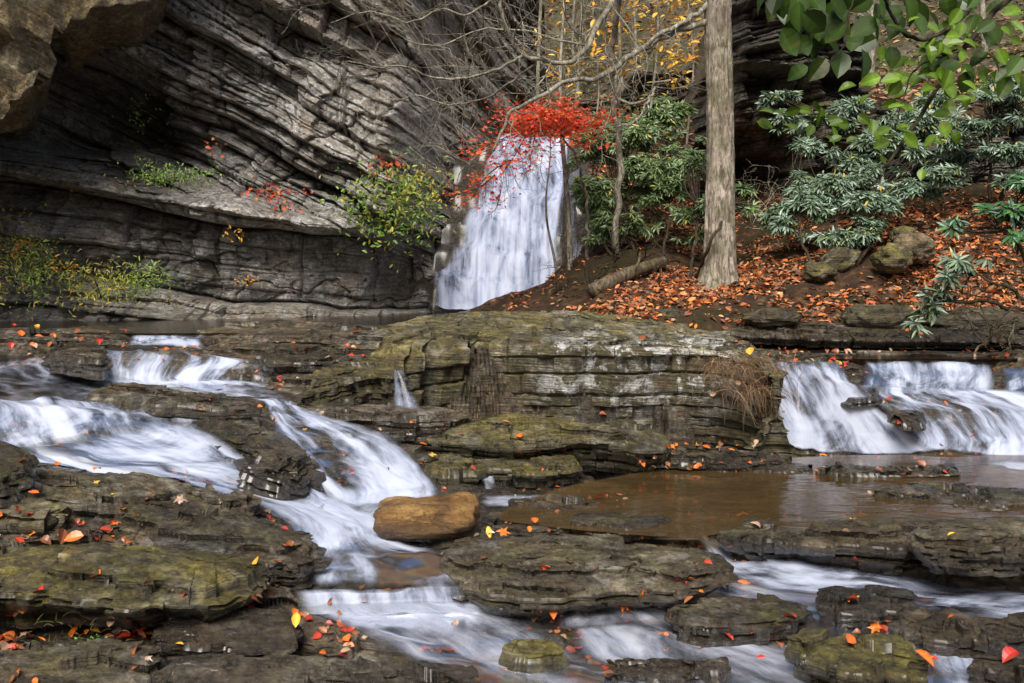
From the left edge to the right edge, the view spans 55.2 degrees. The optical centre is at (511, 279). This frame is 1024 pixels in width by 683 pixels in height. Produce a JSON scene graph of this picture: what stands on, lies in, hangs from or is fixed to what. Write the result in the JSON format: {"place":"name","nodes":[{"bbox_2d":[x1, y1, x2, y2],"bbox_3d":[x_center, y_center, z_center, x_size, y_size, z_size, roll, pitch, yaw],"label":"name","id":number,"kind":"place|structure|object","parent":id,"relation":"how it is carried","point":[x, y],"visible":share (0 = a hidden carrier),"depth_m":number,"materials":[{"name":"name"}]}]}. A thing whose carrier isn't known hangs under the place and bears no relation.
{"place":"outdoors","nodes":[
{"label":"outdoors","id":0,"kind":"place"},
{"bbox_2d":[0,355,206,413],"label":"stream","id":1,"kind":"structure","parent":0,"point":[24,378],"depth_m":8.21,"materials":[{"name":"liquid"}]},
{"bbox_2d":[0,312,457,332],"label":"pool water","id":2,"kind":"structure","parent":0,"point":[175,326],"depth_m":12.41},
{"bbox_2d":[195,385,287,397],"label":"stream","id":3,"kind":"structure","parent":0,"point":[236,391],"depth_m":8.12,"materials":[{"name":"liquid"}]},
{"bbox_2d":[0,0,546,320],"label":"cliff","id":4,"kind":"structure","parent":0,"point":[208,70],"depth_m":14.81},
{"bbox_2d":[0,178,77,320],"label":"cliff plant","id":5,"kind":"object","parent":4,"relation":"on","point":[16,265],"visible":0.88,"depth_m":12.30,"materials":[{"name":"green plant"}]},
{"bbox_2d":[2,226,86,307],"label":"cliff plant","id":6,"kind":"object","parent":4,"relation":"on","point":[40,276],"visible":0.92,"depth_m":12.25,"materials":[{"name":"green plant"}]},
{"bbox_2d":[0,0,167,136],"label":"rock overhang","id":7,"kind":"object","parent":4,"relation":"attached to","point":[81,33],"visible":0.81,"depth_m":11.80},
{"bbox_2d":[30,255,169,323],"bbox_3d":[-5.239,0.116,12.405,1.477,0.880,1.277,0,0,-38],"label":"cliff plant","id":8,"kind":"object","parent":4,"relation":"on","point":[92,292],"visible":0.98,"depth_m":12.38,"materials":[{"name":"green plant"}]},
{"bbox_2d":[90,255,187,308],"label":"cliff plant","id":9,"kind":"object","parent":4,"relation":"on","point":[143,281],"visible":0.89,"depth_m":12.56,"materials":[{"name":"green plant"}]},
{"bbox_2d":[104,161,251,190],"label":"cliff plant","id":10,"kind":"object","parent":4,"relation":"on","point":[174,179],"visible":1,"depth_m":13.19,"materials":[{"name":"green plant"}]},
{"bbox_2d":[226,177,312,205],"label":"cliff plant","id":11,"kind":"object","parent":4,"relation":"attached to","point":[258,192],"visible":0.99,"depth_m":14.17,"materials":[{"name":"red plant"}]},
{"bbox_2d":[312,144,462,272],"bbox_3d":[-1.829,-1.065,14.595,2.144,1.935,1.858,0,0,-23],"label":"cliff bush","id":12,"kind":"object","parent":4,"relation":"on","point":[405,201],"visible":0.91,"depth_m":14.47,"materials":[{"name":"green plant"}]},
{"bbox_2d":[384,153,454,226],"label":"cliff bush","id":13,"kind":"object","parent":4,"relation":"on","point":[418,190],"visible":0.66,"depth_m":14.75,"materials":[{"name":"green plant"}]},
{"bbox_2d":[399,0,514,136],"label":"bare shrub","id":14,"kind":"object","parent":4,"relation":"on","point":[460,107],"visible":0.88,"depth_m":15.98,"materials":[{"name":"grey plant"}]},
{"bbox_2d":[401,88,522,189],"bbox_3d":[-0.781,-2.172,14.906,1.897,1.604,1.662,0,0,-42],"label":"bare shrub","id":15,"kind":"object","parent":4,"relation":"on","point":[457,157],"visible":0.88,"depth_m":14.85,"materials":[{"name":"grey plant"}]},
{"bbox_2d":[498,0,643,129],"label":"bare tree","id":16,"kind":"object","parent":4,"relation":"on","point":[538,69],"visible":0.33,"depth_m":22.96,"materials":[{"name":"grey plant"}]},
{"bbox_2d":[396,540,415,547],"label":"stream","id":17,"kind":"structure","parent":0,"point":[407,543],"depth_m":5.90,"materials":[{"name":"liquid"}]},
{"bbox_2d":[373,492,479,540],"bbox_3d":[-0.522,1.452,6.004,0.654,0.246,0.432,0,0,0],"label":"boulder","id":18,"kind":"object","parent":17,"relation":"in","point":[450,516],"visible":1,"depth_m":5.82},
{"bbox_2d":[329,603,630,682],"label":"stream","id":19,"kind":"structure","parent":0,"point":[422,626],"depth_m":4.77,"materials":[{"name":"liquid"}]},
{"bbox_2d":[498,639,569,673],"bbox_3d":[0.103,1.746,4.562,0.334,0.109,0.225,0,0,0],"label":"rock slab","id":20,"kind":"object","parent":19,"relation":"on","point":[529,656],"visible":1,"depth_m":4.50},
{"bbox_2d":[436,134,568,309],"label":"waterfall","id":21,"kind":"structure","parent":0,"point":[515,232],"depth_m":17.08,"materials":[{"name":"liquid"}]},
{"bbox_2d":[0,70,1023,682],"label":"riverbed","id":22,"kind":"structure","parent":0,"point":[482,376],"depth_m":8.81,"materials":[{"name":"stone"}]},
{"bbox_2d":[0,440,42,508],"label":"rock block","id":23,"kind":"object","parent":22,"relation":"on","point":[19,480],"visible":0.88,"depth_m":5.20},
{"bbox_2d":[0,497,72,536],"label":"rock block","id":24,"kind":"object","parent":22,"relation":"on","point":[47,515],"visible":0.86,"depth_m":4.98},
{"bbox_2d":[41,342,112,380],"bbox_3d":[-3.838,0.694,8.632,0.572,0.277,1.354,0,0,-24],"label":"rock slab","id":25,"kind":"object","parent":22,"relation":"on","point":[88,360],"visible":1,"depth_m":8.27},
{"bbox_2d":[0,638,171,682],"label":"rock slab","id":26,"kind":"object","parent":22,"relation":"on","point":[106,660],"visible":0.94,"depth_m":3.96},
{"bbox_2d":[0,396,238,477],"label":"cascade","id":27,"kind":"object","parent":22,"relation":"on","point":[53,421],"visible":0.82,"depth_m":6.61,"materials":[{"name":"liquid"}]},
{"bbox_2d":[0,542,268,628],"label":"rock ledge","id":28,"kind":"object","parent":22,"relation":"on","point":[212,585],"visible":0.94,"depth_m":4.43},
{"bbox_2d":[36,469,261,531],"bbox_3d":[-2.128,1.275,5.688,1.353,0.385,0.680,0,0,-34],"label":"rock ledge","id":29,"kind":"object","parent":22,"relation":"on","point":[85,498],"visible":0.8,"depth_m":5.54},
{"bbox_2d":[129,334,201,348],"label":"cascade","id":30,"kind":"object","parent":22,"relation":"on","point":[164,340],"visible":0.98,"depth_m":9.48,"materials":[{"name":"liquid"}]},
{"bbox_2d":[84,382,261,420],"bbox_3d":[-2.460,0.869,7.152,1.325,0.236,0.650,0,0,0],"label":"rock slab","id":31,"kind":"object","parent":22,"relation":"on","point":[157,400],"visible":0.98,"depth_m":6.97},
{"bbox_2d":[94,348,264,387],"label":"cascade","id":32,"kind":"object","parent":22,"relation":"on","point":[146,370],"visible":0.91,"depth_m":8.68,"materials":[{"name":"liquid"}]},
{"bbox_2d":[115,501,332,589],"bbox_3d":[-1.559,1.438,5.389,1.180,0.386,0.839,0,0,26],"label":"rock ledge","id":33,"kind":"object","parent":22,"relation":"on","point":[196,526],"visible":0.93,"depth_m":5.26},
{"bbox_2d":[151,607,304,656],"bbox_3d":[-1.280,1.623,4.496,0.661,0.153,0.438,0,0,0],"label":"rock slab","id":34,"kind":"object","parent":22,"relation":"on","point":[253,632],"visible":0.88,"depth_m":4.40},
{"bbox_2d":[41,425,448,584],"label":"cascade","id":35,"kind":"object","parent":22,"relation":"on","point":[353,543],"visible":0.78,"depth_m":6.21,"materials":[{"name":"liquid"}]},
{"bbox_2d":[191,419,326,500],"bbox_3d":[-1.787,1.224,6.764,1.122,0.516,0.695,0,0,26],"label":"rock slab","id":36,"kind":"object","parent":22,"relation":"on","point":[275,463],"visible":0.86,"depth_m":6.56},
{"bbox_2d":[195,319,391,346],"bbox_3d":[-2.036,0.599,10.129,3.193,0.333,1.485,0,0,30],"label":"rock ledge","id":37,"kind":"object","parent":22,"relation":"on","point":[290,331],"visible":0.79,"depth_m":9.74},
{"bbox_2d":[254,344,358,381],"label":"rock ledge","id":38,"kind":"object","parent":22,"relation":"on","point":[274,361],"visible":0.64,"depth_m":8.62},
{"bbox_2d":[151,652,481,682],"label":"rock slab","id":39,"kind":"object","parent":22,"relation":"on","point":[281,667],"visible":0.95,"depth_m":4.09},
{"bbox_2d":[252,398,434,506],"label":"cascade","id":40,"kind":"object","parent":22,"relation":"on","point":[402,475],"visible":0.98,"depth_m":6.91,"materials":[{"name":"liquid"}]},
{"bbox_2d":[298,357,409,406],"bbox_3d":[-1.281,0.947,8.190,0.882,0.548,1.046,0,0,0],"label":"rock block","id":41,"kind":"object","parent":22,"relation":"on","point":[370,380],"visible":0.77,"depth_m":8.06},
{"bbox_2d":[298,583,476,614],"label":"cascade","id":42,"kind":"object","parent":22,"relation":"on","point":[385,601],"visible":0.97,"depth_m":5.05,"materials":[{"name":"liquid"}]},
{"bbox_2d":[304,402,470,441],"bbox_3d":[-1.014,1.104,7.686,1.374,0.278,0.567,0,0,0],"label":"rock ledge","id":43,"kind":"object","parent":22,"relation":"on","point":[391,420],"visible":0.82,"depth_m":7.52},
{"bbox_2d":[278,0,655,255],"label":"bare tree","id":44,"kind":"object","parent":22,"relation":"on","point":[614,101],"visible":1,"depth_m":11.00,"materials":[{"name":"grey plant"}]},
{"bbox_2d":[424,452,582,490],"bbox_3d":[-0.130,1.456,7.373,1.412,0.276,0.552,0,0,-11],"label":"rock ledge","id":45,"kind":"object","parent":22,"relation":"on","point":[452,469],"visible":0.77,"depth_m":7.33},
{"bbox_2d":[0,328,1023,682],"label":"leaf scraps","id":46,"kind":"object","parent":22,"relation":"on","point":[6,638],"visible":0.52,"depth_m":4.94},
{"bbox_2d":[409,412,671,473],"bbox_3d":[0.053,1.313,7.750,2.402,0.470,0.679,0,0,0],"label":"rock ledge","id":47,"kind":"object","parent":22,"relation":"on","point":[619,445],"visible":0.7,"depth_m":7.61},
{"bbox_2d":[437,86,643,259],"bbox_3d":[0.372,-1.486,13.594,2.832,2.446,2.671,0,0,0],"label":"red maple","id":48,"kind":"object","parent":22,"relation":"on","point":[547,126],"visible":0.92,"depth_m":13.45,"materials":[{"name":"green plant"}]},
{"bbox_2d":[524,127,572,271],"bbox_3d":[0.540,-1.325,14.991,0.868,2.404,0.726,0,0,19],"label":"sapling","id":49,"kind":"object","parent":22,"relation":"on","point":[550,240],"visible":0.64,"depth_m":14.99,"materials":[{"name":"grey plant"}]},
{"bbox_2d":[507,493,600,510],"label":"rock slab","id":50,"kind":"object","parent":22,"relation":"on","point":[552,501],"visible":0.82,"depth_m":6.50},
{"bbox_2d":[478,0,638,269],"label":"sapling","id":51,"kind":"object","parent":22,"relation":"on","point":[567,202],"visible":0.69,"depth_m":14.58,"materials":[{"name":"brown plant"}]},
{"bbox_2d":[533,221,617,301],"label":"dead stems","id":52,"kind":"object","parent":22,"relation":"on","point":[568,281],"visible":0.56,"depth_m":13.66,"materials":[{"name":"brown plant"}]},
{"bbox_2d":[366,310,799,461],"bbox_3d":[0.443,0.962,9.176,4.043,1.323,2.095,0,0,5],"label":"rock ledge","id":53,"kind":"object","parent":22,"relation":"on","point":[567,357],"visible":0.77,"depth_m":8.72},
{"bbox_2d":[656,343,823,405],"bbox_3d":[1.876,0.783,8.095,1.420,0.518,0.576,0,0,0],"label":"grass clump","id":54,"kind":"object","parent":53,"relation":"on","point":[730,370],"visible":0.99,"depth_m":8.11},
{"bbox_2d":[698,377,802,434],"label":"grass clump","id":55,"kind":"object","parent":53,"relation":"on","point":[748,392],"visible":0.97,"depth_m":8.06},
{"bbox_2d":[439,533,737,623],"bbox_3d":[0.405,1.624,5.425,1.650,0.301,1.027,0,0,0],"label":"rock ledge","id":56,"kind":"object","parent":22,"relation":"on","point":[508,577],"visible":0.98,"depth_m":5.17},
{"bbox_2d":[524,0,664,113],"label":"sapling","id":57,"kind":"object","parent":22,"relation":"on","point":[603,35],"visible":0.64,"depth_m":20.00,"materials":[{"name":"yellow plant"}]},
{"bbox_2d":[489,0,738,289],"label":"tree","id":58,"kind":"object","parent":22,"relation":"on","point":[718,268],"visible":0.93,"depth_m":12.78,"materials":[{"name":"brown plant"}]},
{"bbox_2d":[569,512,670,541],"bbox_3d":[0.662,1.510,6.068,0.588,0.102,0.450,0,0,27],"label":"rock slab","id":59,"kind":"object","parent":22,"relation":"on","point":[621,521],"visible":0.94,"depth_m":5.98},
{"bbox_2d":[586,252,668,297],"bbox_3d":[1.608,-0.069,13.101,1.572,0.596,0.271,0,0,-43],"label":"fallen log","id":60,"kind":"object","parent":22,"relation":"on","point":[613,280],"visible":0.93,"depth_m":12.95,"materials":[{"name":"brown wood"}]},
{"bbox_2d":[566,95,706,256],"bbox_3d":[1.915,-1.526,15.026,2.278,2.939,2.227,0,0,0],"label":"rhododendron","id":61,"kind":"object","parent":22,"relation":"on","point":[662,178],"visible":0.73,"depth_m":14.79,"materials":[{"name":"green plant"}]},
{"bbox_2d":[592,202,680,282],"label":"dead stems","id":62,"kind":"object","parent":22,"relation":"on","point":[614,256],"visible":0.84,"depth_m":13.59,"materials":[{"name":"brown plant"}]},
{"bbox_2d":[590,0,703,157],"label":"sapling","id":63,"kind":"object","parent":22,"relation":"on","point":[672,5],"visible":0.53,"depth_m":18.48,"materials":[{"name":"yellow plant"}]},
{"bbox_2d":[639,0,702,146],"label":"sapling","id":64,"kind":"object","parent":22,"relation":"on","point":[684,72],"visible":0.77,"depth_m":17.48,"materials":[{"name":"yellow plant"}]},
{"bbox_2d":[652,446,781,471],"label":"rock ledge","id":65,"kind":"object","parent":22,"relation":"on","point":[734,460],"visible":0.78,"depth_m":7.70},
{"bbox_2d":[484,124,1023,345],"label":"leaf litter","id":66,"kind":"object","parent":22,"relation":"on","point":[678,293],"visible":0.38,"depth_m":12.55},
{"bbox_2d":[678,155,762,278],"bbox_3d":[2.892,-0.888,13.382,1.133,1.790,1.618,0,0,0],"label":"rhododendron","id":67,"kind":"object","parent":66,"relation":"on","point":[694,165],"visible":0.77,"depth_m":13.48,"materials":[{"name":"green plant"}]},
{"bbox_2d":[735,154,801,229],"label":"bare shrub","id":68,"kind":"object","parent":22,"relation":"on","point":[752,221],"visible":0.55,"depth_m":14.14,"materials":[{"name":"brown plant"}]},
{"bbox_2d":[747,462,813,473],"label":"rock slab","id":69,"kind":"object","parent":22,"relation":"on","point":[785,468],"visible":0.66,"depth_m":7.67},
{"bbox_2d":[683,0,907,219],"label":"rock outcrop","id":70,"kind":"object","parent":22,"relation":"on","point":[762,60],"visible":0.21,"depth_m":15.95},
{"bbox_2d":[802,261,837,281],"bbox_3d":[3.850,-0.100,12.310,0.398,0.282,0.434,0,0,0],"label":"boulder","id":71,"kind":"object","parent":22,"relation":"on","point":[813,271],"visible":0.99,"depth_m":12.18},
{"bbox_2d":[819,247,861,272],"bbox_3d":[4.198,-0.243,12.615,0.514,0.395,0.652,0,0,0],"label":"boulder","id":72,"kind":"object","parent":22,"relation":"on","point":[841,259],"visible":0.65,"depth_m":12.38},
{"bbox_2d":[757,133,949,265],"bbox_3d":[4.671,-1.036,13.434,2.666,2.228,1.837,0,0,0],"label":"rhododendron","id":73,"kind":"object","parent":22,"relation":"on","point":[862,170],"visible":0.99,"depth_m":13.22,"materials":[{"name":"green plant"}]},
{"bbox_2d":[840,368,882,407],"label":"rock ledge","id":74,"kind":"object","parent":22,"relation":"on","point":[871,397],"visible":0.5,"depth_m":8.59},
{"bbox_2d":[755,88,978,214],"bbox_3d":[5.156,-1.940,14.390,3.068,2.005,1.457,0,0,10],"label":"rhododendron","id":75,"kind":"object","parent":22,"relation":"on","point":[847,108],"visible":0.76,"depth_m":14.43,"materials":[{"name":"green plant"}]},
{"bbox_2d":[715,517,1023,575],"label":"rock ledge","id":76,"kind":"object","parent":22,"relation":"on","point":[881,546],"visible":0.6,"depth_m":5.59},
{"bbox_2d":[908,522,1023,576],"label":"rock slab","id":77,"kind":"object","parent":76,"relation":"on","point":[980,549],"visible":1,"depth_m":5.15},
{"bbox_2d":[723,321,1023,349],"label":"rock ledge","id":78,"kind":"object","parent":22,"relation":"on","point":[823,334],"visible":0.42,"depth_m":10.50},
{"bbox_2d":[741,307,801,326],"bbox_3d":[2.879,0.420,10.932,0.607,0.241,0.570,0,0,40],"label":"boulder","id":79,"kind":"object","parent":78,"relation":"on","point":[768,317],"visible":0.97,"depth_m":10.76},
{"bbox_2d":[840,304,916,328],"bbox_3d":[4.106,0.414,10.948,0.886,0.300,0.551,0,0,0],"label":"boulder","id":80,"kind":"object","parent":78,"relation":"on","point":[884,316],"visible":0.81,"depth_m":10.75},
{"bbox_2d":[922,307,1023,330],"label":"boulder","id":81,"kind":"object","parent":78,"relation":"on","point":[996,314],"visible":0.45,"depth_m":10.72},
{"bbox_2d":[815,461,960,477],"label":"rock ledge","id":82,"kind":"object","parent":22,"relation":"on","point":[839,468],"visible":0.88,"depth_m":7.47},
{"bbox_2d":[869,242,913,273],"bbox_3d":[4.634,-0.270,12.027,0.470,0.388,0.523,0,0,-45],"label":"boulder","id":83,"kind":"object","parent":22,"relation":"on","point":[890,258],"visible":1,"depth_m":11.87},
{"bbox_2d":[893,231,936,263],"bbox_3d":[5.014,-0.407,12.207,0.544,0.407,0.470,0,0,0],"label":"boulder","id":84,"kind":"object","parent":22,"relation":"on","point":[921,246],"visible":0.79,"depth_m":12.04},
{"bbox_2d":[862,126,1023,195],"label":"rhododendron","id":85,"kind":"object","parent":22,"relation":"on","point":[1011,138],"visible":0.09,"depth_m":15.24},
{"bbox_2d":[872,481,1023,510],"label":"rock slab","id":86,"kind":"object","parent":22,"relation":"on","point":[1001,498],"visible":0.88,"depth_m":6.70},
{"bbox_2d":[900,248,1023,337],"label":"rhododendron","id":87,"kind":"object","parent":22,"relation":"on","point":[949,278],"visible":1,"depth_m":9.58,"materials":[{"name":"green plant"}]},
{"bbox_2d":[926,70,1023,200],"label":"rhododendron","id":88,"kind":"object","parent":22,"relation":"on","point":[987,127],"visible":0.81,"depth_m":13.14,"materials":[{"name":"green plant"}]},
{"bbox_2d":[935,174,1023,261],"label":"rhododendron","id":89,"kind":"object","parent":22,"relation":"on","point":[1011,212],"visible":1,"depth_m":8.59,"materials":[{"name":"green plant"}]},
{"bbox_2d":[940,244,1023,359],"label":"bare shrub","id":90,"kind":"object","parent":22,"relation":"on","point":[998,326],"visible":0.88,"depth_m":9.58,"materials":[{"name":"plant"}]},
{"bbox_2d":[966,650,1023,682],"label":"rock slab","id":91,"kind":"object","parent":22,"relation":"on","point":[989,667],"visible":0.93,"depth_m":4.28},
{"bbox_2d":[539,607,665,630],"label":"stream","id":92,"kind":"structure","parent":0,"point":[606,617],"depth_m":5.02,"materials":[{"name":"liquid"}]},
{"bbox_2d":[579,621,806,682],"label":"stream","id":93,"kind":"structure","parent":0,"point":[637,641],"depth_m":4.69,"materials":[{"name":"liquid"}]},
{"bbox_2d":[604,656,731,682],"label":"rock slab","id":94,"kind":"object","parent":93,"relation":"on","point":[669,670],"visible":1,"depth_m":4.36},
{"bbox_2d":[664,593,816,647],"bbox_3d":[1.154,1.711,4.924,0.797,0.180,0.354,0,0,-13],"label":"rock slab","id":95,"kind":"object","parent":93,"relation":"on","point":[704,621],"visible":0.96,"depth_m":4.82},
{"bbox_2d":[784,628,928,682],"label":"rock slab","id":96,"kind":"object","parent":93,"relation":"on","point":[814,655],"visible":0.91,"depth_m":4.30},
{"bbox_2d":[499,454,1023,536],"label":"pool water","id":97,"kind":"structure","parent":0,"point":[696,503],"depth_m":6.72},
{"bbox_2d":[710,581,821,622],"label":"stream","id":98,"kind":"structure","parent":0,"point":[748,590],"depth_m":5.38,"materials":[{"name":"liquid"}]},
{"bbox_2d":[543,0,1023,137],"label":"hillside","id":99,"kind":"structure","parent":0,"point":[906,47],"depth_m":27.61,"materials":[{"name":"plant"}]},
{"bbox_2d":[561,0,670,108],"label":"bare tree","id":100,"kind":"object","parent":99,"relation":"on","point":[582,12],"visible":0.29,"depth_m":25.96,"materials":[{"name":"grey plant"}]},
{"bbox_2d":[565,60,695,132],"bbox_3d":[2.851,-3.712,22.038,4.922,2.390,2.343,0,0,24],"label":"rock outcrop","id":101,"kind":"object","parent":99,"relation":"on","point":[641,91],"visible":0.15,"depth_m":21.48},
{"bbox_2d":[459,0,1023,157],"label":"foliage","id":102,"kind":"object","parent":99,"relation":"on","point":[915,90],"visible":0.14,"depth_m":24.46,"materials":[{"name":"orange plant"}]},
{"bbox_2d":[773,359,924,453],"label":"cascade","id":103,"kind":"object","parent":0,"point":[864,430],"visible":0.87,"depth_m":8.60,"materials":[{"name":"liquid"}]},
{"bbox_2d":[887,409,926,431],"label":"rock slab","id":104,"kind":"object","parent":103,"relation":"on","point":[912,420],"visible":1,"depth_m":8.34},
{"bbox_2d":[698,536,1023,617],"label":"stream","id":105,"kind":"structure","parent":0,"point":[797,575],"depth_m":5.40,"materials":[{"name":"liquid"}]},
{"bbox_2d":[754,346,1011,358],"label":"pool water","id":106,"kind":"structure","parent":0,"point":[871,356],"depth_m":10.10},
{"bbox_2d":[757,0,1023,180],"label":"hanging branch","id":107,"kind":"object","parent":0,"point":[822,23],"visible":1,"depth_m":3.10,"materials":[{"name":"green plant"}]},
{"bbox_2d":[809,615,1023,682],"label":"stream","id":108,"kind":"structure","parent":0,"point":[934,675],"depth_m":4.88,"materials":[{"name":"liquid"}]},
{"bbox_2d":[815,584,918,627],"bbox_3d":[1.834,1.681,5.058,0.534,0.157,0.348,0,0,0],"label":"rock slab","id":109,"kind":"object","parent":108,"relation":"on","point":[877,603],"visible":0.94,"depth_m":5.01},
{"bbox_2d":[888,602,1023,657],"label":"rock slab","id":110,"kind":"object","parent":108,"relation":"on","point":[957,634],"visible":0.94,"depth_m":4.68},
{"bbox_2d":[865,359,991,395],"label":"cascade","id":111,"kind":"object","parent":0,"point":[931,376],"visible":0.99,"depth_m":8.92,"materials":[{"name":"liquid"}]},
{"bbox_2d":[879,387,1023,454],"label":"cascade","id":112,"kind":"object","parent":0,"point":[1012,442],"visible":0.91,"depth_m":8.55,"materials":[{"name":"liquid"}]},
{"bbox_2d":[933,654,973,682],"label":"cascade","id":113,"kind":"object","parent":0,"point":[953,669],"visible":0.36,"depth_m":4.50,"materials":[{"name":"liquid"}]},
{"bbox_2d":[1005,368,1023,394],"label":"cascade","id":114,"kind":"object","parent":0,"point":[1015,378],"visible":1,"depth_m":8.87,"materials":[{"name":"liquid"}]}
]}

